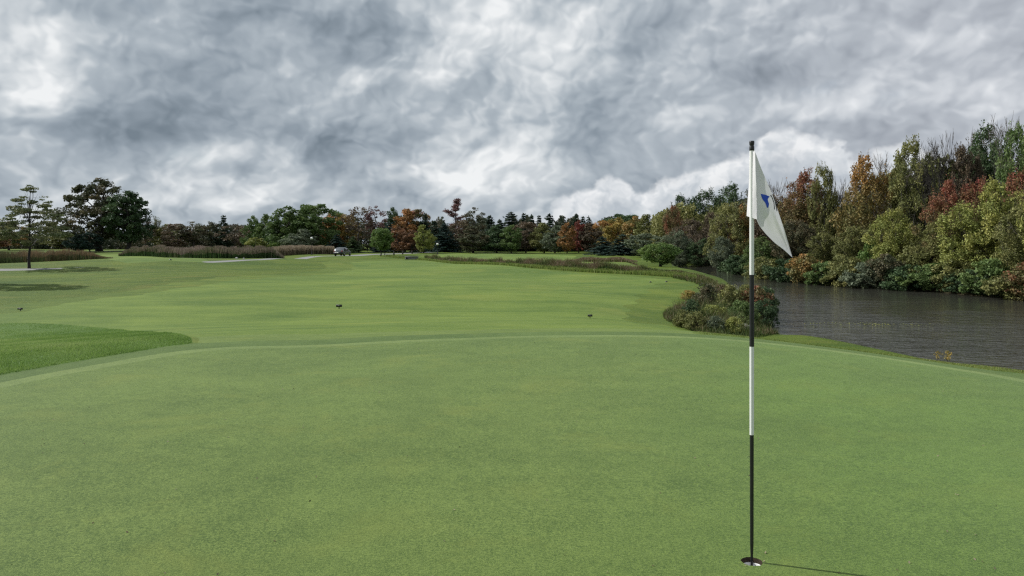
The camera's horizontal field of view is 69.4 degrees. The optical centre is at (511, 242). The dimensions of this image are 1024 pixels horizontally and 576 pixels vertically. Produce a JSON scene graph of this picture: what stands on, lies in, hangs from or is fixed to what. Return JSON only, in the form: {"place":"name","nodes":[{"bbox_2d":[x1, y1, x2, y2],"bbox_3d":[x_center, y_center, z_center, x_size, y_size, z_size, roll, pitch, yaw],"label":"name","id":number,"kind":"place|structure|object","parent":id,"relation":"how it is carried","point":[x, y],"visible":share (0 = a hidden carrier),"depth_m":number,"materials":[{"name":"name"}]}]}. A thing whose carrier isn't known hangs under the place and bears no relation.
{"place":"outdoors","nodes":[
{"label":"outdoors","id":0,"kind":"place"},
{"bbox_2d":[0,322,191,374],"bbox_3d":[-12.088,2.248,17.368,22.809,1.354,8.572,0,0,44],"label":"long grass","id":1,"kind":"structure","parent":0,"point":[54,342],"depth_m":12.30,"materials":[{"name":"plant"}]},
{"bbox_2d":[101,254,207,262],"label":"lawn","id":2,"kind":"structure","parent":0,"point":[131,259],"depth_m":92.56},
{"bbox_2d":[0,244,1023,373],"bbox_3d":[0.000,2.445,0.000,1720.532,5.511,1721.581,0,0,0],"label":"ground","id":3,"kind":"structure","parent":0,"point":[92,277],"depth_m":70.34,"materials":[{"name":"plant"}]},
{"bbox_2d":[0,184,73,268],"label":"young tree","id":4,"kind":"object","parent":3,"relation":"on","point":[9,227],"visible":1,"depth_m":77.67,"materials":[{"name":"green plant"}]},
{"bbox_2d":[0,248,112,262],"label":"cattails","id":5,"kind":"object","parent":3,"relation":"on","point":[36,256],"visible":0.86,"depth_m":92.35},
{"bbox_2d":[74,232,104,251],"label":"deciduous tree","id":6,"kind":"object","parent":3,"relation":"on","point":[101,240],"visible":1,"depth_m":212.86,"materials":[{"name":"green plant"}]},
{"bbox_2d":[48,178,135,250],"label":"deciduous tree","id":7,"kind":"object","parent":3,"relation":"on","point":[83,198],"visible":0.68,"depth_m":217.72,"materials":[{"name":"green plant"}]},
{"bbox_2d":[0,323,192,374],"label":"rough grass","id":8,"kind":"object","parent":3,"relation":"on","point":[11,326],"visible":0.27,"depth_m":22.09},
{"bbox_2d":[100,190,155,248],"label":"deciduous tree","id":9,"kind":"object","parent":3,"relation":"on","point":[132,232],"visible":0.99,"depth_m":213.90,"materials":[{"name":"green plant"}]},
{"bbox_2d":[160,223,193,247],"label":"deciduous tree","id":10,"kind":"object","parent":3,"relation":"on","point":[179,243],"visible":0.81,"depth_m":222.05,"materials":[{"name":"brown plant"}]},
{"bbox_2d":[175,221,208,246],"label":"deciduous tree","id":11,"kind":"object","parent":3,"relation":"on","point":[194,235],"visible":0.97,"depth_m":220.62,"materials":[{"name":"green plant"}]},
{"bbox_2d":[118,245,284,257],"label":"reeds","id":12,"kind":"object","parent":3,"relation":"on","point":[246,251],"visible":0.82,"depth_m":135.20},
{"bbox_2d":[194,221,230,246],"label":"deciduous tree","id":13,"kind":"object","parent":3,"relation":"on","point":[212,226],"visible":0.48,"depth_m":224.22,"materials":[{"name":"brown plant"}]},
{"bbox_2d":[264,205,307,246],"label":"deciduous tree","id":14,"kind":"object","parent":3,"relation":"on","point":[289,217],"visible":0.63,"depth_m":200.00,"materials":[{"name":"green plant"}]},
{"bbox_2d":[277,229,317,245],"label":"deciduous tree","id":15,"kind":"object","parent":3,"relation":"on","point":[304,234],"visible":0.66,"depth_m":186.02,"materials":[{"name":"green plant"}]},
{"bbox_2d":[273,245,334,255],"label":"reeds","id":16,"kind":"object","parent":3,"relation":"on","point":[283,250],"visible":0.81,"depth_m":165.87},
{"bbox_2d":[293,203,343,246],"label":"deciduous tree","id":17,"kind":"object","parent":3,"relation":"on","point":[312,211],"visible":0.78,"depth_m":201.00,"materials":[{"name":"green plant"}]},
{"bbox_2d":[1,215,650,251],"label":"wood","id":18,"kind":"object","parent":3,"relation":"on","point":[111,243],"visible":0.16,"depth_m":246.63,"materials":[{"name":"green plant"}]},
{"bbox_2d":[0,261,694,336],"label":"fairway","id":19,"kind":"structure","parent":3,"relation":"on","point":[385,296],"depth_m":34.93,"materials":[{"name":"plant"}]},
{"bbox_2d":[339,206,376,251],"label":"deciduous tree","id":20,"kind":"object","parent":3,"relation":"on","point":[350,228],"visible":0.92,"depth_m":206.49,"materials":[{"name":"grey plant"}]},
{"bbox_2d":[369,228,395,255],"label":"maple tree","id":21,"kind":"object","parent":3,"relation":"on","point":[382,241],"visible":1,"depth_m":142.42,"materials":[{"name":"green plant"}]},
{"bbox_2d":[0,260,800,343],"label":"grassy ground","id":22,"kind":"structure","parent":3,"relation":"on","point":[648,308],"depth_m":42.53,"materials":[{"name":"plant"}]},
{"bbox_2d":[386,254,696,278],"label":"long grass","id":23,"kind":"structure","parent":22,"relation":"on","point":[664,273],"depth_m":74.71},
{"bbox_2d":[424,254,687,272],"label":"weeds","id":24,"kind":"object","parent":22,"relation":"on","point":[569,263],"visible":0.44,"depth_m":81.72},
{"bbox_2d":[682,310,708,329],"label":"shrub","id":25,"kind":"object","parent":22,"relation":"on","point":[692,322],"visible":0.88,"depth_m":28.95,"materials":[{"name":"green plant"}]},
{"bbox_2d":[389,208,418,251],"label":"deciduous tree","id":26,"kind":"object","parent":3,"relation":"on","point":[407,213],"visible":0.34,"depth_m":210.13,"materials":[{"name":"orange plant"}]},
{"bbox_2d":[414,224,437,252],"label":"deciduous tree","id":27,"kind":"object","parent":3,"relation":"on","point":[429,243],"visible":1,"depth_m":185.48,"materials":[{"name":"green plant"}]},
{"bbox_2d":[197,328,694,342],"bbox_3d":[-1.055,1.703,13.763,9.382,0.116,1.887,0,0,-8],"label":"apron","id":28,"kind":"object","parent":3,"relation":"on","point":[234,338],"visible":0.99,"depth_m":13.66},
{"bbox_2d":[429,223,463,252],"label":"conifer tree","id":29,"kind":"object","parent":3,"relation":"on","point":[444,242],"visible":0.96,"depth_m":198.94,"materials":[{"name":"green plant"}]},
{"bbox_2d":[460,207,486,245],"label":"deciduous tree","id":30,"kind":"object","parent":3,"relation":"on","point":[468,214],"visible":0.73,"depth_m":203.74,"materials":[{"name":"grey plant"}]},
{"bbox_2d":[480,224,512,252],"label":"deciduous tree","id":31,"kind":"object","parent":3,"relation":"on","point":[493,233],"visible":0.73,"depth_m":194.09,"materials":[{"name":"green plant"}]},
{"bbox_2d":[499,225,522,253],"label":"deciduous tree","id":32,"kind":"object","parent":3,"relation":"on","point":[514,245],"visible":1,"depth_m":190.90,"materials":[{"name":"green plant"}]},
{"bbox_2d":[0,337,1023,575],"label":"putting green","id":33,"kind":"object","parent":3,"relation":"on","point":[612,445],"visible":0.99,"depth_m":5.36,"materials":[{"name":"plant"}]},
{"bbox_2d":[747,141,791,565],"bbox_3d":[1.327,0.604,3.749,0.282,2.232,0.073,0,0,-18],"label":"flagstick","id":34,"kind":"object","parent":33,"relation":"on","point":[762,209],"visible":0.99,"depth_m":3.71,"materials":[{"name":"white paint"}]},
{"bbox_2d":[0,332,1023,382],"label":"fringe","id":35,"kind":"object","parent":3,"relation":"on","point":[50,369],"visible":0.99,"depth_m":12.08,"materials":[{"name":"plant"}]},
{"bbox_2d":[512,221,537,252],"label":"deciduous tree","id":36,"kind":"object","parent":3,"relation":"on","point":[523,243],"visible":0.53,"depth_m":198.61,"materials":[{"name":"brown plant"}]},
{"bbox_2d":[439,253,644,267],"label":"fairway","id":37,"kind":"structure","parent":3,"relation":"on","point":[484,256],"depth_m":149.06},
{"bbox_2d":[456,226,492,252],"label":"deciduous tree","id":38,"kind":"object","parent":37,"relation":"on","point":[468,243],"visible":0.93,"depth_m":194.66,"materials":[{"name":"green plant"}]},
{"bbox_2d":[527,222,557,252],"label":"deciduous tree","id":39,"kind":"object","parent":3,"relation":"on","point":[542,226],"visible":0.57,"depth_m":194.79,"materials":[{"name":"green plant"}]},
{"bbox_2d":[539,225,567,253],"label":"deciduous tree","id":40,"kind":"object","parent":3,"relation":"on","point":[550,238],"visible":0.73,"depth_m":188.92,"materials":[{"name":"green plant"}]},
{"bbox_2d":[556,222,576,253],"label":"deciduous tree","id":41,"kind":"object","parent":3,"relation":"on","point":[568,237],"visible":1,"depth_m":185.32,"materials":[{"name":"orange plant"}]},
{"bbox_2d":[578,223,604,251],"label":"deciduous tree","id":42,"kind":"object","parent":3,"relation":"on","point":[589,236],"visible":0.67,"depth_m":191.20,"materials":[{"name":"plant"}]},
{"bbox_2d":[597,217,632,249],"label":"deciduous tree","id":43,"kind":"object","parent":3,"relation":"on","point":[616,227],"visible":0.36,"depth_m":185.38,"materials":[{"name":"yellow plant"}]},
{"bbox_2d":[598,234,641,255],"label":"conifer tree","id":44,"kind":"object","parent":3,"relation":"on","point":[618,248],"visible":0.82,"depth_m":154.85,"materials":[{"name":"green plant"}]},
{"bbox_2d":[623,233,661,256],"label":"deciduous tree","id":45,"kind":"object","parent":3,"relation":"on","point":[632,239],"visible":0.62,"depth_m":141.38,"materials":[{"name":"green plant"}]},
{"bbox_2d":[636,242,683,266],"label":"shore tree","id":46,"kind":"object","parent":3,"relation":"on","point":[671,253],"visible":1,"depth_m":91.22,"materials":[{"name":"green plant"}]},
{"bbox_2d":[662,204,686,244],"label":"deciduous tree","id":47,"kind":"object","parent":3,"relation":"on","point":[670,222],"visible":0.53,"depth_m":138.46,"materials":[{"name":"brown plant"}]},
{"bbox_2d":[660,230,697,265],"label":"deciduous tree","id":48,"kind":"object","parent":3,"relation":"on","point":[683,241],"visible":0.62,"depth_m":117.91,"materials":[{"name":"green plant"}]},
{"bbox_2d":[672,217,707,256],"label":"deciduous tree","id":49,"kind":"object","parent":3,"relation":"on","point":[693,224],"visible":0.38,"depth_m":126.78,"materials":[{"name":"brown plant"}]},
{"bbox_2d":[673,270,717,289],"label":"shore reeds","id":50,"kind":"object","parent":3,"relation":"on","point":[700,279],"visible":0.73,"depth_m":57.77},
{"bbox_2d":[691,283,717,304],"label":"shrub","id":51,"kind":"object","parent":3,"relation":"on","point":[707,290],"visible":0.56,"depth_m":37.16,"materials":[{"name":"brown plant"}]},
{"bbox_2d":[662,290,781,336],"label":"clump grass","id":52,"kind":"structure","parent":3,"relation":"on","point":[669,313],"depth_m":30.74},
{"bbox_2d":[713,284,746,312],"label":"shrub","id":53,"kind":"object","parent":3,"relation":"on","point":[729,290],"visible":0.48,"depth_m":36.09,"materials":[{"name":"green plant"}]},
{"bbox_2d":[727,300,761,323],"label":"shrub","id":54,"kind":"object","parent":3,"relation":"on","point":[740,305],"visible":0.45,"depth_m":31.83,"materials":[{"name":"green plant"}]},
{"bbox_2d":[739,285,774,306],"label":"shrub","id":55,"kind":"object","parent":3,"relation":"on","point":[759,294],"visible":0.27,"depth_m":36.12,"materials":[{"name":"brown plant"}]},
{"bbox_2d":[754,298,779,326],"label":"shrub","id":56,"kind":"object","parent":3,"relation":"on","point":[768,311],"visible":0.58,"depth_m":33.54,"materials":[{"name":"green plant"}]},
{"bbox_2d":[636,318,1023,372],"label":"bank grass","id":57,"kind":"structure","parent":3,"relation":"on","point":[968,365],"depth_m":12.63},
{"bbox_2d":[0,335,1023,387],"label":"collar","id":58,"kind":"object","parent":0,"point":[52,374],"visible":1,"depth_m":11.32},
{"bbox_2d":[0,0,1023,240],"label":"sky","id":59,"kind":"structure","parent":0,"point":[204,110],"materials":[{"name":"grey"}]},
{"bbox_2d":[676,257,1010,298],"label":"woodland floor","id":60,"kind":"structure","parent":0,"point":[934,290],"depth_m":56.29,"materials":[{"name":"brown plant"}]},
{"bbox_2d":[685,238,713,266],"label":"deciduous tree","id":61,"kind":"object","parent":60,"relation":"on","point":[698,250],"visible":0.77,"depth_m":115.52,"materials":[{"name":"green plant"}]},
{"bbox_2d":[684,187,720,215],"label":"deciduous tree","id":62,"kind":"object","parent":60,"relation":"on","point":[707,197],"visible":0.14,"depth_m":151.86,"materials":[{"name":"green plant"}]},
{"bbox_2d":[693,212,723,260],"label":"deciduous tree","id":63,"kind":"object","parent":60,"relation":"on","point":[706,229],"visible":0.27,"depth_m":121.29,"materials":[{"name":"green plant"}]},
{"bbox_2d":[707,236,734,271],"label":"deciduous tree","id":64,"kind":"object","parent":60,"relation":"on","point":[727,249],"visible":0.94,"depth_m":96.37,"materials":[{"name":"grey plant"}]},
{"bbox_2d":[702,202,749,261],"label":"deciduous tree","id":65,"kind":"object","parent":60,"relation":"on","point":[732,216],"visible":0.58,"depth_m":103.06,"materials":[{"name":"green plant"}]},
{"bbox_2d":[710,181,744,212],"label":"deciduous tree","id":66,"kind":"object","parent":60,"relation":"on","point":[730,195],"visible":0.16,"depth_m":149.83,"materials":[{"name":"green plant"}]},
{"bbox_2d":[722,254,748,274],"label":"bush","id":67,"kind":"object","parent":60,"relation":"on","point":[731,264],"visible":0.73,"depth_m":88.33,"materials":[{"name":"green plant"}]},
{"bbox_2d":[723,203,761,254],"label":"deciduous tree","id":68,"kind":"object","parent":60,"relation":"on","point":[744,216],"visible":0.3,"depth_m":104.54,"materials":[{"name":"green plant"}]},
{"bbox_2d":[741,256,779,279],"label":"bush","id":69,"kind":"object","parent":60,"relation":"on","point":[758,271],"visible":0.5,"depth_m":77.31,"materials":[{"name":"green plant"}]},
{"bbox_2d":[739,236,784,267],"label":"deciduous tree","id":70,"kind":"object","parent":60,"relation":"on","point":[765,248],"visible":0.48,"depth_m":85.34,"materials":[{"name":"green plant"}]},
{"bbox_2d":[749,194,799,255],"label":"deciduous tree","id":71,"kind":"object","parent":60,"relation":"on","point":[756,231],"visible":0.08,"depth_m":93.78,"materials":[{"name":"brown plant"}]},
{"bbox_2d":[762,258,802,281],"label":"bush","id":72,"kind":"object","parent":60,"relation":"on","point":[781,268],"visible":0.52,"depth_m":71.51,"materials":[{"name":"green plant"}]},
{"bbox_2d":[770,220,822,264],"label":"deciduous tree","id":73,"kind":"object","parent":60,"relation":"on","point":[806,232],"visible":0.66,"depth_m":79.24,"materials":[{"name":"green plant"}]},
{"bbox_2d":[784,254,822,283],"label":"bush","id":74,"kind":"object","parent":60,"relation":"on","point":[802,264],"visible":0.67,"depth_m":68.39,"materials":[{"name":"orange plant"}]},
{"bbox_2d":[777,167,836,259],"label":"deciduous tree","id":75,"kind":"object","parent":60,"relation":"on","point":[798,197],"visible":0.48,"depth_m":83.51,"materials":[{"name":"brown plant"}]},
{"bbox_2d":[802,162,839,256],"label":"deciduous tree","id":76,"kind":"object","parent":60,"relation":"on","point":[826,209],"visible":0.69,"depth_m":81.33,"materials":[{"name":"green plant"}]},
{"bbox_2d":[803,261,842,284],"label":"bush","id":77,"kind":"object","parent":60,"relation":"on","point":[812,276],"visible":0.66,"depth_m":66.01,"materials":[{"name":"green plant"}]},
{"bbox_2d":[805,230,846,262],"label":"deciduous tree","id":78,"kind":"object","parent":60,"relation":"on","point":[824,253],"visible":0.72,"depth_m":75.69,"materials":[{"name":"green plant"}]},
{"bbox_2d":[650,153,1020,261],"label":"bank wood","id":79,"kind":"object","parent":60,"relation":"on","point":[655,224],"visible":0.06,"depth_m":142.90,"materials":[{"name":"green plant"}]},
{"bbox_2d":[819,254,865,287],"bbox_3d":[28.832,2.577,64.508,4.090,3.282,4.412,0,0,-19],"label":"bush","id":80,"kind":"object","parent":60,"relation":"on","point":[850,264],"visible":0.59,"depth_m":63.76,"materials":[{"name":"green plant"}]},
{"bbox_2d":[831,225,878,262],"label":"deciduous tree","id":81,"kind":"object","parent":60,"relation":"on","point":[855,248],"visible":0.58,"depth_m":69.52,"materials":[{"name":"green plant"}]},
{"bbox_2d":[837,262,881,287],"bbox_3d":[29.399,2.867,62.289,4.597,2.588,3.794,0,0,-23],"label":"bush","id":82,"kind":"object","parent":60,"relation":"on","point":[849,279],"visible":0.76,"depth_m":61.55,"materials":[{"name":"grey plant"}]},
{"bbox_2d":[829,149,905,258],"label":"deciduous tree","id":83,"kind":"object","parent":60,"relation":"on","point":[868,186],"visible":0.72,"depth_m":73.15,"materials":[{"name":"green plant"}]},
{"bbox_2d":[717,261,1023,296],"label":"shrubs","id":84,"kind":"object","parent":60,"relation":"on","point":[721,266],"visible":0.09,"depth_m":70.93,"materials":[{"name":"green plant"}]},
{"bbox_2d":[863,253,905,288],"bbox_3d":[30.809,2.488,61.050,3.244,3.291,3.294,0,0,-11],"label":"bush","id":85,"kind":"object","parent":60,"relation":"on","point":[880,266],"visible":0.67,"depth_m":60.38,"materials":[{"name":"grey plant"}]},
{"bbox_2d":[860,205,919,268],"bbox_3d":[32.724,-0.177,64.102,3.976,6.375,4.942,0,0,-41],"label":"deciduous tree","id":86,"kind":"object","parent":60,"relation":"on","point":[894,245],"visible":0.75,"depth_m":63.58,"materials":[{"name":"green plant"}]},
{"bbox_2d":[879,264,931,290],"bbox_3d":[31.552,2.850,59.087,4.331,2.330,4.015,0,0,-41],"label":"bush","id":87,"kind":"object","parent":60,"relation":"on","point":[892,284],"visible":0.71,"depth_m":58.79,"materials":[{"name":"green plant"}]},
{"bbox_2d":[897,245,932,272],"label":"bush","id":88,"kind":"object","parent":60,"relation":"on","point":[906,257],"visible":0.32,"depth_m":60.55,"materials":[{"name":"green plant"}]},
{"bbox_2d":[887,133,949,254],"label":"deciduous tree","id":89,"kind":"object","parent":60,"relation":"on","point":[898,174],"visible":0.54,"depth_m":71.11,"materials":[{"name":"green plant"}]},
{"bbox_2d":[894,263,951,290],"bbox_3d":[32.485,2.727,57.858,4.817,2.371,3.975,0,0,23],"label":"bush","id":90,"kind":"object","parent":60,"relation":"on","point":[926,275],"visible":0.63,"depth_m":57.24,"materials":[{"name":"green plant"}]},
{"bbox_2d":[909,220,953,270],"bbox_3d":[34.236,0.675,60.117,4.111,4.983,3.039,0,0,-38],"label":"deciduous tree","id":91,"kind":"object","parent":60,"relation":"on","point":[931,228],"visible":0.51,"depth_m":59.40,"materials":[{"name":"green plant"}]},
{"bbox_2d":[908,150,965,246],"bbox_3d":[36.709,-2.767,63.523,5.208,11.204,3.459,0,0,-34],"label":"tree","id":92,"kind":"object","parent":60,"relation":"on","point":[925,170],"visible":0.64,"depth_m":63.36,"materials":[{"name":"brown plant"}]},
{"bbox_2d":[910,131,965,204],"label":"bare tree","id":93,"kind":"object","parent":60,"relation":"on","point":[943,163],"visible":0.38,"depth_m":71.13,"materials":[{"name":"brown plant"}]},
{"bbox_2d":[911,175,973,268],"bbox_3d":[35.037,-1.323,60.180,4.544,8.489,3.967,0,0,-4],"label":"deciduous tree","id":94,"kind":"object","parent":60,"relation":"on","point":[940,206],"visible":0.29,"depth_m":59.53,"materials":[{"name":"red plant"}]},
{"bbox_2d":[929,258,973,291],"bbox_3d":[33.376,2.516,55.752,3.462,2.804,3.515,0,0,-16],"label":"bush","id":95,"kind":"object","parent":60,"relation":"on","point":[962,265],"visible":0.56,"depth_m":55.35,"materials":[{"name":"green plant"}]},
{"bbox_2d":[938,268,986,293],"bbox_3d":[33.460,2.851,54.081,4.183,1.978,3.878,0,0,37],"label":"bush","id":96,"kind":"object","parent":60,"relation":"on","point":[952,279],"visible":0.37,"depth_m":54.20,"materials":[{"name":"green plant"}]},
{"bbox_2d":[938,142,990,218],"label":"deciduous tree","id":97,"kind":"object","parent":60,"relation":"on","point":[959,163],"visible":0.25,"depth_m":69.37,"materials":[{"name":"grey plant"}]},
{"bbox_2d":[935,200,997,271],"bbox_3d":[34.864,-0.114,56.532,4.286,6.752,5.328,0,0,38],"label":"deciduous tree","id":98,"kind":"object","parent":60,"relation":"on","point":[966,226],"visible":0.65,"depth_m":56.09,"materials":[{"name":"green plant"}]},
{"bbox_2d":[950,175,1006,261],"bbox_3d":[39.098,-1.544,62.352,5.005,8.373,4.290,0,0,22],"label":"deciduous tree","id":99,"kind":"object","parent":60,"relation":"on","point":[968,196],"visible":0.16,"depth_m":61.89,"materials":[{"name":"red plant"}]},
{"bbox_2d":[955,119,1012,251],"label":"deciduous tree","id":100,"kind":"object","parent":60,"relation":"on","point":[988,165],"visible":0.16,"depth_m":71.84,"materials":[{"name":"green plant"}]},
{"bbox_2d":[957,258,1011,296],"bbox_3d":[33.647,2.514,51.885,3.941,3.052,3.759,0,0,-1],"label":"bush","id":101,"kind":"object","parent":60,"relation":"on","point":[992,267],"visible":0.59,"depth_m":51.59,"materials":[{"name":"green plant"}]},
{"bbox_2d":[956,175,1023,273],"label":"deciduous tree","id":102,"kind":"object","parent":60,"relation":"on","point":[991,218],"visible":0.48,"depth_m":54.55,"materials":[{"name":"green plant"}]},
{"bbox_2d":[978,120,1023,252],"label":"deciduous tree","id":103,"kind":"object","parent":60,"relation":"on","point":[1015,134],"visible":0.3,"depth_m":65.80,"materials":[{"name":"green plant"}]},
{"bbox_2d":[980,270,1023,299],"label":"bush","id":104,"kind":"object","parent":60,"relation":"on","point":[988,289],"visible":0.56,"depth_m":49.41,"materials":[{"name":"green plant"}]},
{"bbox_2d":[981,111,1022,196],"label":"bare tree","id":105,"kind":"object","parent":60,"relation":"on","point":[1000,132],"visible":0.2,"depth_m":67.47,"materials":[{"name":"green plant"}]},
{"bbox_2d":[991,202,1023,274],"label":"deciduous tree","id":106,"kind":"object","parent":60,"relation":"on","point":[1014,256],"visible":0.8,"depth_m":51.10,"materials":[{"name":"green plant"}]},
{"bbox_2d":[996,169,1023,239],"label":"deciduous tree","id":107,"kind":"object","parent":60,"relation":"on","point":[1013,184],"visible":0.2,"depth_m":60.19,"materials":[{"name":"red plant"}]},
{"bbox_2d":[998,262,1023,300],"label":"bush","id":108,"kind":"object","parent":60,"relation":"on","point":[1013,276],"visible":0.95,"depth_m":48.29,"materials":[{"name":"brown plant"}]},
{"bbox_2d":[676,265,1023,369],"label":"water","id":109,"kind":"structure","parent":0,"point":[967,329],"depth_m":36.61,"materials":[{"name":"grey liquid"}]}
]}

